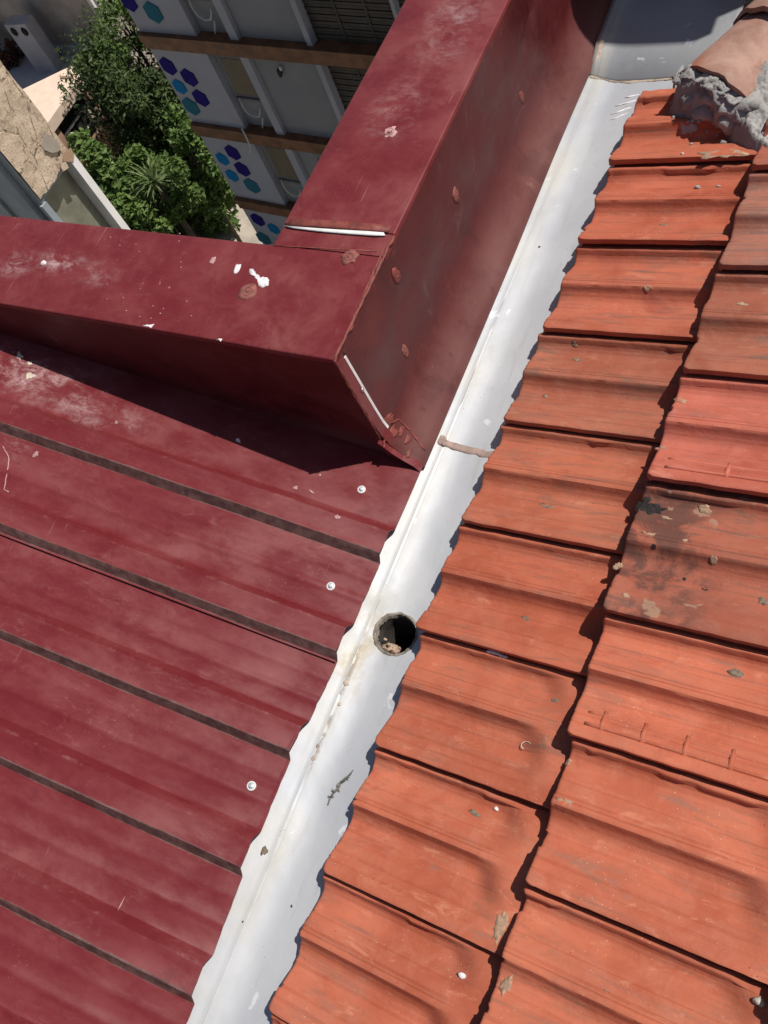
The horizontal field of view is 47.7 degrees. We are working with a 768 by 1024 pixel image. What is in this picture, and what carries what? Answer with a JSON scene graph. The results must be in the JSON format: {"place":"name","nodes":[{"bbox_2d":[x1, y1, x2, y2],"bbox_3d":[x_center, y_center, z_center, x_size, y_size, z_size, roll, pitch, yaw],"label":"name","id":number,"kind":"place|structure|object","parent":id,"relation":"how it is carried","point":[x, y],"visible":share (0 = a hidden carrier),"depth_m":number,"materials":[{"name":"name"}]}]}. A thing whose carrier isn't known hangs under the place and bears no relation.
{"place":"outdoors","nodes":[
{"label":"outdoors","id":0,"kind":"place"},
{"bbox_2d":[23,66,126,201],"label":"peach house","id":1,"kind":"structure","parent":0,"point":[45,95],"depth_m":31.05,"materials":[{"name":"beige paint"}]},
{"bbox_2d":[58,98,97,152],"bbox_3d":[-11.116,-14.054,31.664,0.140,1.710,1.823,14,69,25],"label":"window","id":2,"kind":"structure","parent":1,"relation":"in","point":[71,122],"depth_m":31.43,"materials":[{"name":"black glass"}]},
{"bbox_2d":[84,103,102,131],"bbox_3d":[-10.573,-14.452,32.046,0.418,1.300,0.379,-27,58,4],"label":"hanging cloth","id":3,"kind":"object","parent":1,"relation":"hanging from","point":[92,120],"visible":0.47,"depth_m":31.85,"materials":[{"name":"white fabric"}]},
{"bbox_2d":[163,148,262,243],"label":"ground","id":4,"kind":"structure","parent":0,"point":[247,233],"depth_m":32.99,"materials":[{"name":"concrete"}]},
{"bbox_2d":[0,38,24,69],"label":"red leaf tree","id":5,"kind":"object","parent":4,"relation":"on","point":[7,55],"visible":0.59,"depth_m":34.08,"materials":[{"name":"brown plant"}]},
{"bbox_2d":[0,61,73,220],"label":"neighbour block","id":6,"kind":"structure","parent":4,"relation":"on","point":[36,155],"depth_m":12.32,"materials":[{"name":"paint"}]},
{"bbox_2d":[39,155,130,229],"bbox_3d":[-2.803,-1.730,18.842,0.240,14.302,0.987,14,69,25],"label":"glazed bay","id":7,"kind":"object","parent":6,"relation":"attached to","point":[74,193],"visible":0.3,"depth_m":13.35,"materials":[{"name":"glass"}]},
{"bbox_2d":[0,0,172,147],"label":"building","id":8,"kind":"structure","parent":4,"relation":"on","point":[54,19],"depth_m":32.76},
{"bbox_2d":[4,15,63,71],"bbox_3d":[-13.208,-17.650,32.821,1.100,1.985,0.589,14,69,25],"label":"vent stack","id":9,"kind":"object","parent":8,"relation":"on","point":[31,39],"visible":0.98,"depth_m":32.54,"materials":[{"name":"white metal"}]},
{"bbox_2d":[73,34,130,79],"bbox_3d":[-8.626,-14.018,31.628,1.902,7.089,1.672,14,69,25],"label":"broadleaf tree","id":10,"kind":"object","parent":4,"relation":"on","point":[121,49],"visible":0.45,"depth_m":28.89,"materials":[{"name":"green plant"}]},
{"bbox_2d":[65,127,162,203],"bbox_3d":[-8.900,-11.285,31.134,3.282,5.647,2.738,14,69,25],"label":"leafy shrub","id":11,"kind":"object","parent":4,"relation":"on","point":[104,170],"visible":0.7,"depth_m":29.16,"materials":[{"name":"green plant"}]},
{"bbox_2d":[94,0,155,74],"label":"broadleaf tree","id":12,"kind":"object","parent":4,"relation":"on","point":[124,13],"visible":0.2,"depth_m":29.52,"materials":[{"name":"green plant"}]},
{"bbox_2d":[54,3,203,168],"bbox_3d":[-7.927,-14.747,31.263,5.651,7.958,5.303,14,69,25],"label":"broadleaf tree","id":13,"kind":"object","parent":4,"relation":"on","point":[100,80],"visible":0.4,"depth_m":28.89,"materials":[{"name":"green plant"}]},
{"bbox_2d":[106,172,164,231],"bbox_3d":[-8.799,-9.792,30.902,2.913,4.649,2.837,-15,60,11],"label":"leafy shrub","id":14,"kind":"object","parent":4,"relation":"on","point":[122,190],"visible":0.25,"depth_m":29.07,"materials":[{"name":"green plant"}]},
{"bbox_2d":[104,62,198,178],"bbox_3d":[-7.416,-13.119,31.174,4.765,6.354,3.833,14,69,25],"label":"broadleaf tree","id":15,"kind":"object","parent":4,"relation":"on","point":[147,76],"visible":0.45,"depth_m":28.84,"materials":[{"name":"green plant"}]},
{"bbox_2d":[125,153,196,236],"bbox_3d":[-7.130,-10.155,30.132,1.748,5.293,1.784,22,72,27],"label":"yucca","id":16,"kind":"object","parent":4,"relation":"on","point":[152,176],"visible":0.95,"depth_m":28.60,"materials":[{"name":"green plant"}]},
{"bbox_2d":[151,121,173,189],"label":"leafy shrub","id":17,"kind":"object","parent":4,"relation":"on","point":[161,149],"visible":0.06,"depth_m":31.07,"materials":[{"name":"green plant"}]},
{"bbox_2d":[126,176,199,234],"bbox_3d":[-7.518,-9.924,30.618,2.537,4.494,2.143,14,69,25],"label":"leafy shrub","id":18,"kind":"object","parent":4,"relation":"on","point":[174,214],"visible":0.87,"depth_m":29.24,"materials":[{"name":"green plant"}]},
{"bbox_2d":[154,195,192,235],"bbox_3d":[-8.011,-10.490,32.124,2.129,2.754,2.405,14,69,25],"label":"leafy shrub","id":19,"kind":"object","parent":4,"relation":"on","point":[180,228],"visible":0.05,"depth_m":31.74,"materials":[{"name":"green plant"}]},
{"bbox_2d":[156,169,217,237],"bbox_3d":[-7.233,-11.816,33.212,3.755,2.301,3.164,14,69,25],"label":"leafy shrub","id":20,"kind":"object","parent":4,"relation":"on","point":[198,228],"visible":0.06,"depth_m":32.72,"materials":[{"name":"green plant"}]},
{"bbox_2d":[151,97,241,241],"bbox_3d":[-6.240,-11.322,30.213,2.851,5.679,3.223,-25,58,5],"label":"leafy shrub","id":21,"kind":"object","parent":4,"relation":"on","point":[210,192],"visible":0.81,"depth_m":28.77,"materials":[{"name":"green plant"}]},
{"bbox_2d":[192,202,240,237],"bbox_3d":[-6.433,-11.366,32.608,2.497,2.213,2.100,14,69,25],"label":"leafy shrub","id":22,"kind":"object","parent":4,"relation":"on","point":[211,224],"visible":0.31,"depth_m":32.27,"materials":[{"name":"green plant"}]},
{"bbox_2d":[121,0,404,244],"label":"apartment building","id":23,"kind":"structure","parent":0,"point":[265,90],"depth_m":22.77,"materials":[{"name":"white paint"}]},
{"bbox_2d":[218,55,261,102],"bbox_3d":[-3.837,-11.600,23.269,0.964,1.339,0.099,20,72,27],"label":"window","id":24,"kind":"structure","parent":23,"relation":"in","point":[234,68],"depth_m":23.29,"materials":[{"name":"beige glass"}]},
{"bbox_2d":[264,146,301,184],"bbox_3d":[-2.981,-10.294,25.742,0.964,1.350,0.099,20,72,27],"label":"window","id":25,"kind":"structure","parent":23,"relation":"in","point":[279,158],"depth_m":25.80,"materials":[{"name":"beige glass"}]},
{"bbox_2d":[486,650,507,657],"bbox_3d":[0.195,0.244,1.495,0.040,0.007,0.008,14,69,25],"label":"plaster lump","id":26,"kind":"object","parent":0,"point":[496,653],"visible":1,"depth_m":1.49,"materials":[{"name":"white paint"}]},
{"bbox_3d":[1.958,6.469,9.682,11.500,19.696,10.600,14,69,25],"label":"house body","id":27,"kind":"object","parent":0,"visible":0},
{"bbox_2d":[0,333,422,1023],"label":"metal roof","id":28,"kind":"structure","parent":27,"relation":"on","point":[186,577],"depth_m":1.67,"materials":[{"name":"red paint"}]},
{"bbox_2d":[2,446,9,492],"bbox_3d":[-0.816,-0.093,1.876,0.015,0.017,0.119,-18,59,10],"label":"thread","id":29,"kind":"object","parent":28,"relation":"on","point":[7,469],"visible":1,"depth_m":1.88},
{"bbox_2d":[0,0,611,471],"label":"parapet","id":30,"kind":"structure","parent":27,"relation":"on","point":[354,302],"depth_m":1.77,"materials":[{"name":"red paint"}]},
{"bbox_2d":[187,0,745,1023],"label":"valley gutter","id":31,"kind":"object","parent":27,"relation":"on","point":[641,46],"visible":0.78,"depth_m":1.73,"materials":[{"name":"white paint"}]},
{"bbox_2d":[327,770,353,804],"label":"dry sprig","id":32,"kind":"object","parent":31,"relation":"on","point":[340,782],"visible":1,"depth_m":1.55,"materials":[{"name":"beige plant"}]},
{"bbox_2d":[382,638,400,653],"bbox_3d":[0.014,0.259,1.665,0.048,0.028,0.026,14,69,25],"label":"drain debris","id":33,"kind":"object","parent":31,"relation":"on","point":[391,648],"visible":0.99,"depth_m":1.66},
{"bbox_2d":[269,0,767,1023],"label":"tile roof","id":34,"kind":"structure","parent":27,"relation":"on","point":[603,588],"depth_m":1.41,"materials":[{"name":"tile"}]},
{"bbox_2d":[458,972,465,978],"bbox_3d":[0.115,0.684,1.283,0.014,0.008,0.009,14,69,25],"label":"pebble","id":35,"kind":"object","parent":34,"relation":"on","point":[461,975],"visible":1,"depth_m":1.28,"materials":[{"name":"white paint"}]},
{"bbox_2d":[752,996,765,1006],"bbox_3d":[0.468,0.612,1.084,0.014,0.010,0.012,-20,59,8],"label":"pebble","id":36,"kind":"object","parent":34,"relation":"on","point":[759,1001],"visible":1,"depth_m":1.08,"materials":[{"name":"white stone"}]},
{"bbox_2d":[743,0,753,8],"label":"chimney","id":37,"kind":"object","parent":27,"relation":"on","point":[747,3],"depth_m":2.32,"materials":[{"name":"grey concrete"}]}
]}

